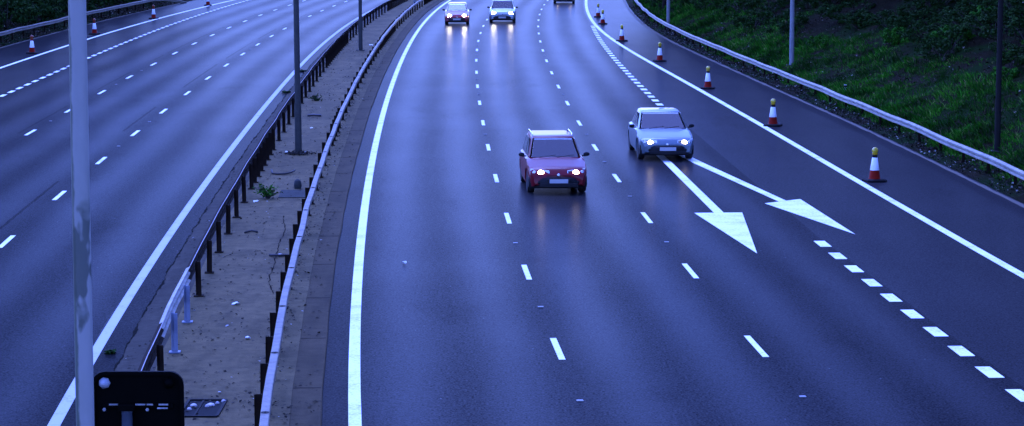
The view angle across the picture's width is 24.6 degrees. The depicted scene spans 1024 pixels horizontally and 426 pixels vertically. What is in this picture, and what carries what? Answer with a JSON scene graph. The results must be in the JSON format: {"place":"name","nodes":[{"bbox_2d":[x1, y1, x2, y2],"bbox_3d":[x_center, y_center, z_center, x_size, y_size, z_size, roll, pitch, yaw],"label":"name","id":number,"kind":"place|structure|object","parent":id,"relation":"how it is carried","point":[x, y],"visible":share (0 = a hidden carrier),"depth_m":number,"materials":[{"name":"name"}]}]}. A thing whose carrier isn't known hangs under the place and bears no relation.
{"place":"outdoors","nodes":[
{"label":"outdoors","id":0,"kind":"place"},
{"bbox_2d":[0,0,192,46],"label":"bank","id":1,"kind":"structure","parent":0,"point":[11,41],"depth_m":159.39,"materials":[{"name":"green plant"}]},
{"bbox_2d":[0,0,25,18],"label":"bush","id":2,"kind":"object","parent":1,"relation":"on","point":[10,5],"visible":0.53,"depth_m":149.26,"materials":[{"name":"green plant"}]},
{"bbox_2d":[0,0,41,28],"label":"bush","id":3,"kind":"object","parent":1,"relation":"on","point":[19,14],"visible":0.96,"depth_m":146.62,"materials":[{"name":"green plant"}]},
{"bbox_2d":[1,0,45,20],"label":"bush","id":4,"kind":"object","parent":1,"relation":"on","point":[42,10],"visible":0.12,"depth_m":152.29,"materials":[{"name":"green plant"}]},
{"bbox_2d":[29,3,61,25],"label":"bush","id":5,"kind":"object","parent":1,"relation":"on","point":[52,13],"visible":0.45,"depth_m":154.88,"materials":[{"name":"green plant"}]},
{"bbox_2d":[47,0,66,15],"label":"bush","id":6,"kind":"object","parent":1,"relation":"on","point":[61,6],"visible":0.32,"depth_m":160.84,"materials":[{"name":"green plant"}]},
{"bbox_2d":[60,0,103,10],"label":"bush","id":7,"kind":"object","parent":1,"relation":"on","point":[90,7],"visible":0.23,"depth_m":169.44,"materials":[{"name":"green plant"}]},
{"bbox_2d":[0,0,186,42],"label":"guard rail","id":8,"kind":"object","parent":1,"relation":"on","point":[23,28],"visible":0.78,"depth_m":157.25,"materials":[{"name":"metal"}]},
{"bbox_2d":[86,0,111,9],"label":"bush","id":9,"kind":"object","parent":1,"relation":"on","point":[100,3],"visible":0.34,"depth_m":175.68,"materials":[{"name":"green plant"}]},
{"bbox_2d":[110,0,134,4],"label":"bush","id":10,"kind":"object","parent":1,"relation":"on","point":[118,2],"visible":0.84,"depth_m":183.55,"materials":[{"name":"green plant"}]},
{"bbox_2d":[0,0,397,425],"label":"road","id":11,"kind":"structure","parent":0,"point":[147,180],"depth_m":78.38,"materials":[{"name":"grey asphalt"}]},
{"bbox_2d":[26,35,37,53],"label":"traffic cone","id":12,"kind":"object","parent":11,"relation":"on","point":[31,49],"visible":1,"depth_m":129.38,"materials":[{"name":"plastic"}]},
{"bbox_2d":[89,18,99,34],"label":"traffic cone","id":13,"kind":"object","parent":11,"relation":"on","point":[94,30],"visible":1,"depth_m":149.01,"materials":[{"name":"plastic"}]},
{"bbox_2d":[0,0,194,47],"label":"road edge marking","id":14,"kind":"object","parent":11,"relation":"on","point":[87,24],"visible":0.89,"depth_m":154.94,"materials":[{"name":"white paint"}]},
{"bbox_2d":[104,349,116,354],"bbox_3d":[-7.249,2.514,42.284,0.247,0.137,0.215,0,7,0],"label":"weed","id":15,"kind":"object","parent":11,"relation":"on","point":[109,351],"visible":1,"depth_m":42.27,"materials":[{"name":"green plant"}]},
{"bbox_2d":[0,0,232,67],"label":"road marking","id":16,"kind":"object","parent":11,"relation":"on","point":[99,35],"visible":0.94,"depth_m":146.58,"materials":[{"name":"paint"}]},
{"bbox_2d":[0,0,247,96],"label":"road marking","id":17,"kind":"object","parent":11,"relation":"on","point":[106,50],"visible":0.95,"depth_m":131.27,"materials":[{"name":"paint"}]},
{"bbox_2d":[149,5,158,18],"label":"traffic cone","id":18,"kind":"object","parent":11,"relation":"on","point":[153,16],"visible":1,"depth_m":169.84,"materials":[{"name":"plastic"}]},
{"bbox_2d":[25,0,304,134],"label":"road marking","id":19,"kind":"object","parent":11,"relation":"on","point":[125,78],"visible":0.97,"depth_m":103.23,"materials":[{"name":"paint"}]},
{"bbox_2d":[0,1,345,247],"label":"road marking","id":20,"kind":"object","parent":11,"relation":"on","point":[6,241],"visible":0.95,"depth_m":73.74,"materials":[{"name":"paint"}]},
{"bbox_2d":[47,9,372,425],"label":"road marking","id":21,"kind":"object","parent":11,"relation":"on","point":[61,411],"visible":0.84,"depth_m":53.00,"materials":[{"name":"paint"}]},
{"bbox_2d":[113,42,332,370],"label":"crack","id":22,"kind":"object","parent":11,"relation":"on","point":[135,330],"visible":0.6,"depth_m":54.97,"materials":[{"name":"black asphalt"}]},
{"bbox_2d":[115,0,403,370],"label":"drain strip","id":23,"kind":"object","parent":11,"relation":"on","point":[149,322],"visible":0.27,"depth_m":51.93,"materials":[{"name":"concrete"}]},
{"bbox_2d":[155,0,436,425],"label":"central reservation","id":24,"kind":"structure","parent":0,"point":[241,354],"depth_m":51.24,"materials":[{"name":"concrete"}]},
{"bbox_2d":[68,0,94,425],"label":"lamp column","id":25,"kind":"structure","parent":24,"relation":"on","point":[81,238],"depth_m":20.21,"materials":[{"name":"metal"}]},
{"bbox_2d":[94,371,184,425],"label":"road sign","id":26,"kind":"object","parent":24,"relation":"on","point":[138,398],"visible":1,"depth_m":22.60,"materials":[{"name":"metal"}]},
{"bbox_2d":[184,399,227,417],"bbox_3d":[-4.930,3.099,37.412,0.650,0.050,1.290,0,7,0],"label":"drain","id":27,"kind":"object","parent":24,"relation":"on","point":[215,407],"visible":0.98,"depth_m":37.45,"materials":[{"name":"metal"}]},
{"bbox_2d":[125,42,397,425],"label":"leaf debris","id":28,"kind":"object","parent":24,"relation":"on","point":[267,273],"visible":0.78,"depth_m":49.19,"materials":[{"name":"brown plant"}]},
{"bbox_2d":[252,182,282,197],"bbox_3d":[-6.759,-0.629,64.553,0.836,0.500,0.730,4,8,28],"label":"weed","id":29,"kind":"object","parent":24,"relation":"on","point":[265,193],"visible":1,"depth_m":64.47,"materials":[{"name":"green plant"}]},
{"bbox_2d":[138,0,407,370],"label":"safety barrier","id":30,"kind":"object","parent":24,"relation":"on","point":[256,161],"visible":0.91,"depth_m":59.37,"materials":[{"name":"metal"}]},
{"bbox_2d":[268,216,285,293],"bbox_3d":[-5.459,0.868,54.662,0.192,0.001,12.433,-1,7,-4],"label":"crack","id":31,"kind":"object","parent":24,"relation":"on","point":[276,253],"visible":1,"depth_m":54.23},
{"bbox_2d":[271,169,294,174],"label":"stick","id":32,"kind":"object","parent":24,"relation":"on","point":[282,173],"visible":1,"depth_m":70.22,"materials":[{"name":"wood"}]},
{"bbox_2d":[278,190,304,197],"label":"inspection cover","id":33,"kind":"object","parent":24,"relation":"on","point":[293,193],"visible":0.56,"depth_m":65.23,"materials":[{"name":"concrete"}]},
{"bbox_2d":[277,149,316,155],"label":"leaf debris","id":34,"kind":"object","parent":24,"relation":"on","point":[299,153],"visible":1,"depth_m":75.88,"materials":[{"name":"brown plant"}]},
{"bbox_2d":[294,179,301,188],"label":"bollard stump","id":35,"kind":"object","parent":24,"relation":"on","point":[297,184],"visible":1,"depth_m":66.72,"materials":[{"name":"grey concrete"}]},
{"bbox_2d":[293,0,305,154],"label":"lamp column","id":36,"kind":"structure","parent":24,"relation":"on","point":[298,126],"depth_m":75.81,"materials":[{"name":"metal"}]},
{"bbox_2d":[296,119,299,137],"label":"access door","id":37,"kind":"structure","parent":36,"relation":"in","point":[297,120],"depth_m":75.97,"materials":[{"name":"grey metal"}]},
{"bbox_2d":[308,94,322,100],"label":"weed","id":38,"kind":"object","parent":24,"relation":"on","point":[314,97],"visible":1,"depth_m":97.12,"materials":[{"name":"green plant"}]},
{"bbox_2d":[248,33,393,424],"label":"grit debris","id":39,"kind":"object","parent":24,"relation":"on","point":[313,217],"visible":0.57,"depth_m":63.93,"materials":[{"name":"grey gravel"}]},
{"bbox_2d":[254,0,432,425],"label":"safety barrier","id":40,"kind":"object","parent":24,"relation":"on","point":[263,398],"visible":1,"depth_m":50.33,"materials":[{"name":"metal"}]},
{"bbox_2d":[356,0,364,50],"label":"lamp column","id":41,"kind":"structure","parent":24,"relation":"on","point":[360,40],"depth_m":131.17,"materials":[{"name":"metal"}]},
{"bbox_2d":[322,0,1023,425],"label":"road","id":42,"kind":"structure","parent":0,"point":[636,320],"depth_m":53.33,"materials":[{"name":"grey asphalt"}]},
{"bbox_2d":[289,0,443,425],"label":"channel","id":43,"kind":"object","parent":42,"relation":"on","point":[312,350],"visible":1,"depth_m":50.69,"materials":[{"name":"concrete"}]},
{"bbox_2d":[348,0,450,425],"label":"road marking","id":44,"kind":"object","parent":42,"relation":"on","point":[354,401],"visible":1,"depth_m":50.58,"materials":[{"name":"paint"}]},
{"bbox_2d":[442,2,471,24],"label":"car","id":45,"kind":"object","parent":42,"relation":"on","point":[457,11],"visible":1,"depth_m":161.46,"materials":[{"name":"metal"}]},
{"bbox_2d":[487,0,517,22],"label":"car","id":46,"kind":"object","parent":42,"relation":"on","point":[502,9],"visible":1,"depth_m":164.29,"materials":[{"name":"silver metal"}]},
{"bbox_2d":[475,19,564,359],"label":"road marking","id":47,"kind":"object","parent":42,"relation":"on","point":[557,348],"visible":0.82,"depth_m":52.27,"materials":[{"name":"paint"}]},
{"bbox_2d":[518,129,588,191],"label":"car","id":48,"kind":"object","parent":42,"relation":"on","point":[551,158],"visible":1,"depth_m":66.49,"materials":[{"name":"red paint"}]},
{"bbox_2d":[553,0,574,3],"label":"car","id":49,"kind":"object","parent":42,"relation":"on","point":[555,1],"visible":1,"depth_m":196.35,"materials":[{"name":"paint"}]},
{"bbox_2d":[598,10,606,23],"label":"traffic cone","id":50,"kind":"object","parent":42,"relation":"on","point":[602,19],"visible":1,"depth_m":162.00,"materials":[{"name":"plastic"}]},
{"bbox_2d":[616,24,627,41],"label":"traffic cone","id":51,"kind":"object","parent":42,"relation":"on","point":[621,38],"visible":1,"depth_m":141.28,"materials":[{"name":"plastic"}]},
{"bbox_2d":[537,0,768,356],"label":"road marking","id":52,"kind":"object","parent":42,"relation":"on","point":[757,347],"visible":1,"depth_m":52.49,"materials":[{"name":"paint"}]},
{"bbox_2d":[653,42,666,61],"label":"traffic cone","id":53,"kind":"object","parent":42,"relation":"on","point":[659,57],"visible":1,"depth_m":122.64,"materials":[{"name":"plastic"}]},
{"bbox_2d":[628,108,693,158],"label":"car","id":54,"kind":"object","parent":42,"relation":"on","point":[658,131],"visible":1,"depth_m":75.28,"materials":[{"name":"silver paint"}]},
{"bbox_2d":[656,155,756,252],"bbox_3d":[5.293,-0.868,68.455,1.272,0.001,28.042,0,7,-1],"label":"arrow marking","id":55,"kind":"object","parent":42,"relation":"on","point":[734,225],"visible":0.82,"depth_m":60.68,"materials":[{"name":"paint"}]},
{"bbox_2d":[700,66,714,88],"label":"traffic cone","id":56,"kind":"object","parent":42,"relation":"on","point":[707,84],"visible":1,"depth_m":104.10,"materials":[{"name":"plastic"}]},
{"bbox_2d":[679,155,853,233],"bbox_3d":[6.719,-1.051,69.863,1.188,0.001,24.631,-1,7,-7],"label":"arrow marking","id":57,"kind":"object","parent":42,"relation":"on","point":[800,207],"visible":0.82,"depth_m":63.55,"materials":[{"name":"paint"}]},
{"bbox_2d":[763,99,781,126],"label":"traffic cone","id":58,"kind":"object","parent":42,"relation":"on","point":[772,122],"visible":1,"depth_m":86.29,"materials":[{"name":"plastic"}]},
{"bbox_2d":[585,0,1023,278],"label":"road marking","id":59,"kind":"object","parent":42,"relation":"on","point":[946,232],"visible":1,"depth_m":70.17,"materials":[{"name":"paint"}]},
{"bbox_2d":[591,26,1023,401],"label":"road marking","id":60,"kind":"object","parent":42,"relation":"on","point":[990,372],"visible":0.98,"depth_m":46.58,"materials":[{"name":"paint"}]},
{"bbox_2d":[623,0,1023,207],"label":"road edge marking","id":61,"kind":"object","parent":42,"relation":"on","point":[960,175],"visible":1,"depth_m":85.01,"materials":[{"name":"white paint"}]},
{"bbox_2d":[862,147,886,182],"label":"traffic cone","id":62,"kind":"object","parent":42,"relation":"on","point":[874,175],"visible":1,"depth_m":68.79,"materials":[{"name":"plastic"}]},
{"bbox_2d":[626,0,1023,202],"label":"bank","id":63,"kind":"structure","parent":0,"point":[815,28],"depth_m":95.46,"materials":[{"name":"green plant"}]},
{"bbox_2d":[644,0,675,9],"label":"bush","id":64,"kind":"object","parent":63,"relation":"on","point":[653,3],"visible":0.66,"depth_m":175.13,"materials":[{"name":"green plant"}]},
{"bbox_2d":[666,0,669,22],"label":"lamp column","id":65,"kind":"structure","parent":63,"relation":"on","point":[668,12],"depth_m":157.87,"materials":[{"name":"metal"}]},
{"bbox_2d":[661,4,685,13],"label":"bush","id":66,"kind":"object","parent":63,"relation":"on","point":[664,10],"visible":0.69,"depth_m":165.47,"materials":[{"name":"green plant"}]},
{"bbox_2d":[689,0,720,10],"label":"bush","id":67,"kind":"object","parent":63,"relation":"on","point":[699,4],"visible":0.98,"depth_m":157.18,"materials":[{"name":"green plant"}]},
{"bbox_2d":[720,0,760,13],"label":"bush","id":68,"kind":"object","parent":63,"relation":"on","point":[748,4],"visible":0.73,"depth_m":145.06,"materials":[{"name":"green plant"}]},
{"bbox_2d":[730,8,769,27],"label":"bush","id":69,"kind":"object","parent":63,"relation":"on","point":[745,21],"visible":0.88,"depth_m":134.25,"materials":[{"name":"green plant"}]},
{"bbox_2d":[750,0,789,6],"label":"bush","id":70,"kind":"object","parent":63,"relation":"on","point":[755,1],"visible":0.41,"depth_m":140.68,"materials":[{"name":"green plant"}]},
{"bbox_2d":[758,1,785,11],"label":"bush","id":71,"kind":"object","parent":63,"relation":"on","point":[774,4],"visible":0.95,"depth_m":137.06,"materials":[{"name":"green plant"}]},
{"bbox_2d":[759,5,808,35],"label":"bush","id":72,"kind":"object","parent":63,"relation":"on","point":[783,26],"visible":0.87,"depth_m":124.31,"materials":[{"name":"green plant"}]},
{"bbox_2d":[777,0,800,4],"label":"bush","id":73,"kind":"object","parent":63,"relation":"on","point":[784,3],"visible":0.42,"depth_m":135.72,"materials":[{"name":"green plant"}]},
{"bbox_2d":[786,0,793,65],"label":"lamp column","id":74,"kind":"structure","parent":63,"relation":"on","point":[791,50],"depth_m":112.34,"materials":[{"name":"metal"}]},
{"bbox_2d":[794,0,824,9],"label":"bush","id":75,"kind":"object","parent":63,"relation":"on","point":[802,4],"visible":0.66,"depth_m":131.91,"materials":[{"name":"green plant"}]},
{"bbox_2d":[808,35,828,47],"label":"bush","id":76,"kind":"object","parent":63,"relation":"on","point":[816,41],"visible":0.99,"depth_m":115.19,"materials":[{"name":"green plant"}]},
{"bbox_2d":[803,0,847,9],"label":"bush","id":77,"kind":"object","parent":63,"relation":"on","point":[813,2],"visible":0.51,"depth_m":127.16,"materials":[{"name":"green plant"}]},
{"bbox_2d":[629,5,1023,194],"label":"gravel","id":78,"kind":"structure","parent":63,"relation":"on","point":[667,33],"depth_m":92.84,"materials":[{"name":"grey gravel"}]},
{"bbox_2d":[633,0,1023,184],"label":"guard rail","id":79,"kind":"object","parent":63,"relation":"on","point":[1016,172],"visible":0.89,"depth_m":88.36,"materials":[{"name":"metal"}]},
{"bbox_2d":[815,0,874,22],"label":"bush","id":80,"kind":"object","parent":63,"relation":"on","point":[830,9],"visible":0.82,"depth_m":119.88,"materials":[{"name":"green plant"}]},
{"bbox_2d":[839,8,877,28],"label":"bush","id":81,"kind":"object","parent":63,"relation":"on","point":[858,15],"visible":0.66,"depth_m":116.03,"materials":[{"name":"green plant"}]},
{"bbox_2d":[845,11,886,26],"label":"bush","id":82,"kind":"object","parent":63,"relation":"on","point":[853,17],"visible":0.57,"depth_m":115.74,"materials":[{"name":"green plant"}]},
{"bbox_2d":[861,9,914,28],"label":"bush","id":83,"kind":"object","parent":63,"relation":"on","point":[879,21],"visible":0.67,"depth_m":111.89,"materials":[{"name":"green plant"}]},
{"bbox_2d":[879,26,910,44],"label":"bush","id":84,"kind":"object","parent":63,"relation":"on","point":[891,36],"visible":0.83,"depth_m":105.39,"materials":[{"name":"green plant"}]},
{"bbox_2d":[884,16,920,37],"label":"bush","id":85,"kind":"object","parent":63,"relation":"on","point":[894,25],"visible":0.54,"depth_m":106.85,"materials":[{"name":"green plant"}]},
{"bbox_2d":[884,9,926,27],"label":"bush","id":86,"kind":"object","parent":63,"relation":"on","point":[902,14],"visible":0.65,"depth_m":108.27,"materials":[{"name":"green plant"}]},
{"bbox_2d":[888,11,937,28],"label":"bush","id":87,"kind":"object","parent":63,"relation":"on","point":[898,18],"visible":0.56,"depth_m":107.76,"materials":[{"name":"green plant"}]},
{"bbox_2d":[896,20,938,41],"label":"bush","id":88,"kind":"object","parent":63,"relation":"on","point":[926,29],"visible":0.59,"depth_m":102.16,"materials":[{"name":"green plant"}]},
{"bbox_2d":[896,1,947,20],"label":"bush","id":89,"kind":"object","parent":63,"relation":"on","point":[913,10],"visible":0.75,"depth_m":109.16,"materials":[{"name":"green plant"}]},
{"bbox_2d":[910,14,958,30],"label":"bush","id":90,"kind":"object","parent":63,"relation":"on","point":[923,21],"visible":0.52,"depth_m":103.90,"materials":[{"name":"green plant"}]},
{"bbox_2d":[914,34,973,62],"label":"bush","id":91,"kind":"object","parent":63,"relation":"on","point":[926,55],"visible":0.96,"depth_m":94.42,"materials":[{"name":"green plant"}]},
{"bbox_2d":[925,5,966,19],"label":"bush","id":92,"kind":"object","parent":63,"relation":"on","point":[938,14],"visible":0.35,"depth_m":105.55,"materials":[{"name":"green plant"}]},
{"bbox_2d":[924,28,968,50],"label":"bush","id":93,"kind":"object","parent":63,"relation":"on","point":[950,34],"visible":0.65,"depth_m":96.14,"materials":[{"name":"green plant"}]},
{"bbox_2d":[929,24,975,44],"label":"bush","id":94,"kind":"object","parent":63,"relation":"on","point":[945,28],"visible":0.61,"depth_m":97.48,"materials":[{"name":"green plant"}]},
{"bbox_2d":[935,15,987,29],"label":"bush","id":95,"kind":"object","parent":63,"relation":"on","point":[947,23],"visible":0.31,"depth_m":100.12,"materials":[{"name":"green plant"}]},
{"bbox_2d":[941,1,1004,25],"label":"bush","id":96,"kind":"object","parent":63,"relation":"on","point":[951,13],"visible":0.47,"depth_m":101.51,"materials":[{"name":"green plant"}]},
{"bbox_2d":[954,0,1011,11],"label":"bush","id":97,"kind":"object","parent":63,"relation":"on","point":[963,2],"visible":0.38,"depth_m":102.84,"materials":[{"name":"green plant"}]},
{"bbox_2d":[969,5,996,15],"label":"bush","id":98,"kind":"object","parent":63,"relation":"on","point":[979,8],"visible":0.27,"depth_m":100.08,"materials":[{"name":"green plant"}]},
{"bbox_2d":[960,10,1006,27],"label":"bush","id":99,"kind":"object","parent":63,"relation":"on","point":[982,13],"visible":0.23,"depth_m":98.50,"materials":[{"name":"green plant"}]},
{"bbox_2d":[952,11,1016,36],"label":"bush","id":100,"kind":"object","parent":63,"relation":"on","point":[966,28],"visible":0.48,"depth_m":96.13,"materials":[{"name":"green plant"}]},
{"bbox_2d":[963,3,1023,27],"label":"bush","id":101,"kind":"object","parent":63,"relation":"on","point":[987,21],"visible":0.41,"depth_m":97.28,"materials":[{"name":"green plant"}]},
{"bbox_2d":[991,0,1003,151],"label":"lamp column","id":102,"kind":"structure","parent":63,"relation":"on","point":[997,133],"depth_m":73.71,"materials":[{"name":"metal"}]},
{"bbox_2d":[997,115,999,134],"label":"access door","id":103,"kind":"structure","parent":102,"relation":"in","point":[998,116],"depth_m":73.86,"materials":[{"name":"grey metal"}]},
{"bbox_2d":[977,15,1023,40],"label":"bush","id":104,"kind":"object","parent":63,"relation":"on","point":[1014,22],"visible":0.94,"depth_m":91.89,"materials":[{"name":"green plant"}]},
{"bbox_2d":[980,0,1023,15],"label":"bush","id":105,"kind":"object","parent":63,"relation":"on","point":[1007,4],"visible":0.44,"depth_m":99.00,"materials":[{"name":"green plant"}]},
{"bbox_2d":[990,66,1019,81],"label":"bush","id":106,"kind":"object","parent":63,"relation":"on","point":[1013,72],"visible":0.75,"depth_m":85.25,"materials":[{"name":"green plant"}]},
{"bbox_2d":[988,41,1023,68],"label":"bush","id":107,"kind":"object","parent":63,"relation":"on","point":[1015,63],"visible":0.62,"depth_m":86.63,"materials":[{"name":"green plant"}]},
{"bbox_2d":[993,37,1023,63],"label":"bush","id":108,"kind":"object","parent":63,"relation":"on","point":[1016,50],"visible":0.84,"depth_m":85.73,"materials":[{"name":"green plant"}]},
{"bbox_2d":[1003,0,1023,17],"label":"bush","id":109,"kind":"object","parent":63,"relation":"on","point":[1014,9],"visible":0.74,"depth_m":95.45,"materials":[{"name":"green plant"}]},
{"bbox_2d":[1006,12,1023,27],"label":"bush","id":110,"kind":"object","parent":63,"relation":"on","point":[1015,14],"visible":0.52,"depth_m":93.41,"materials":[{"name":"green plant"}]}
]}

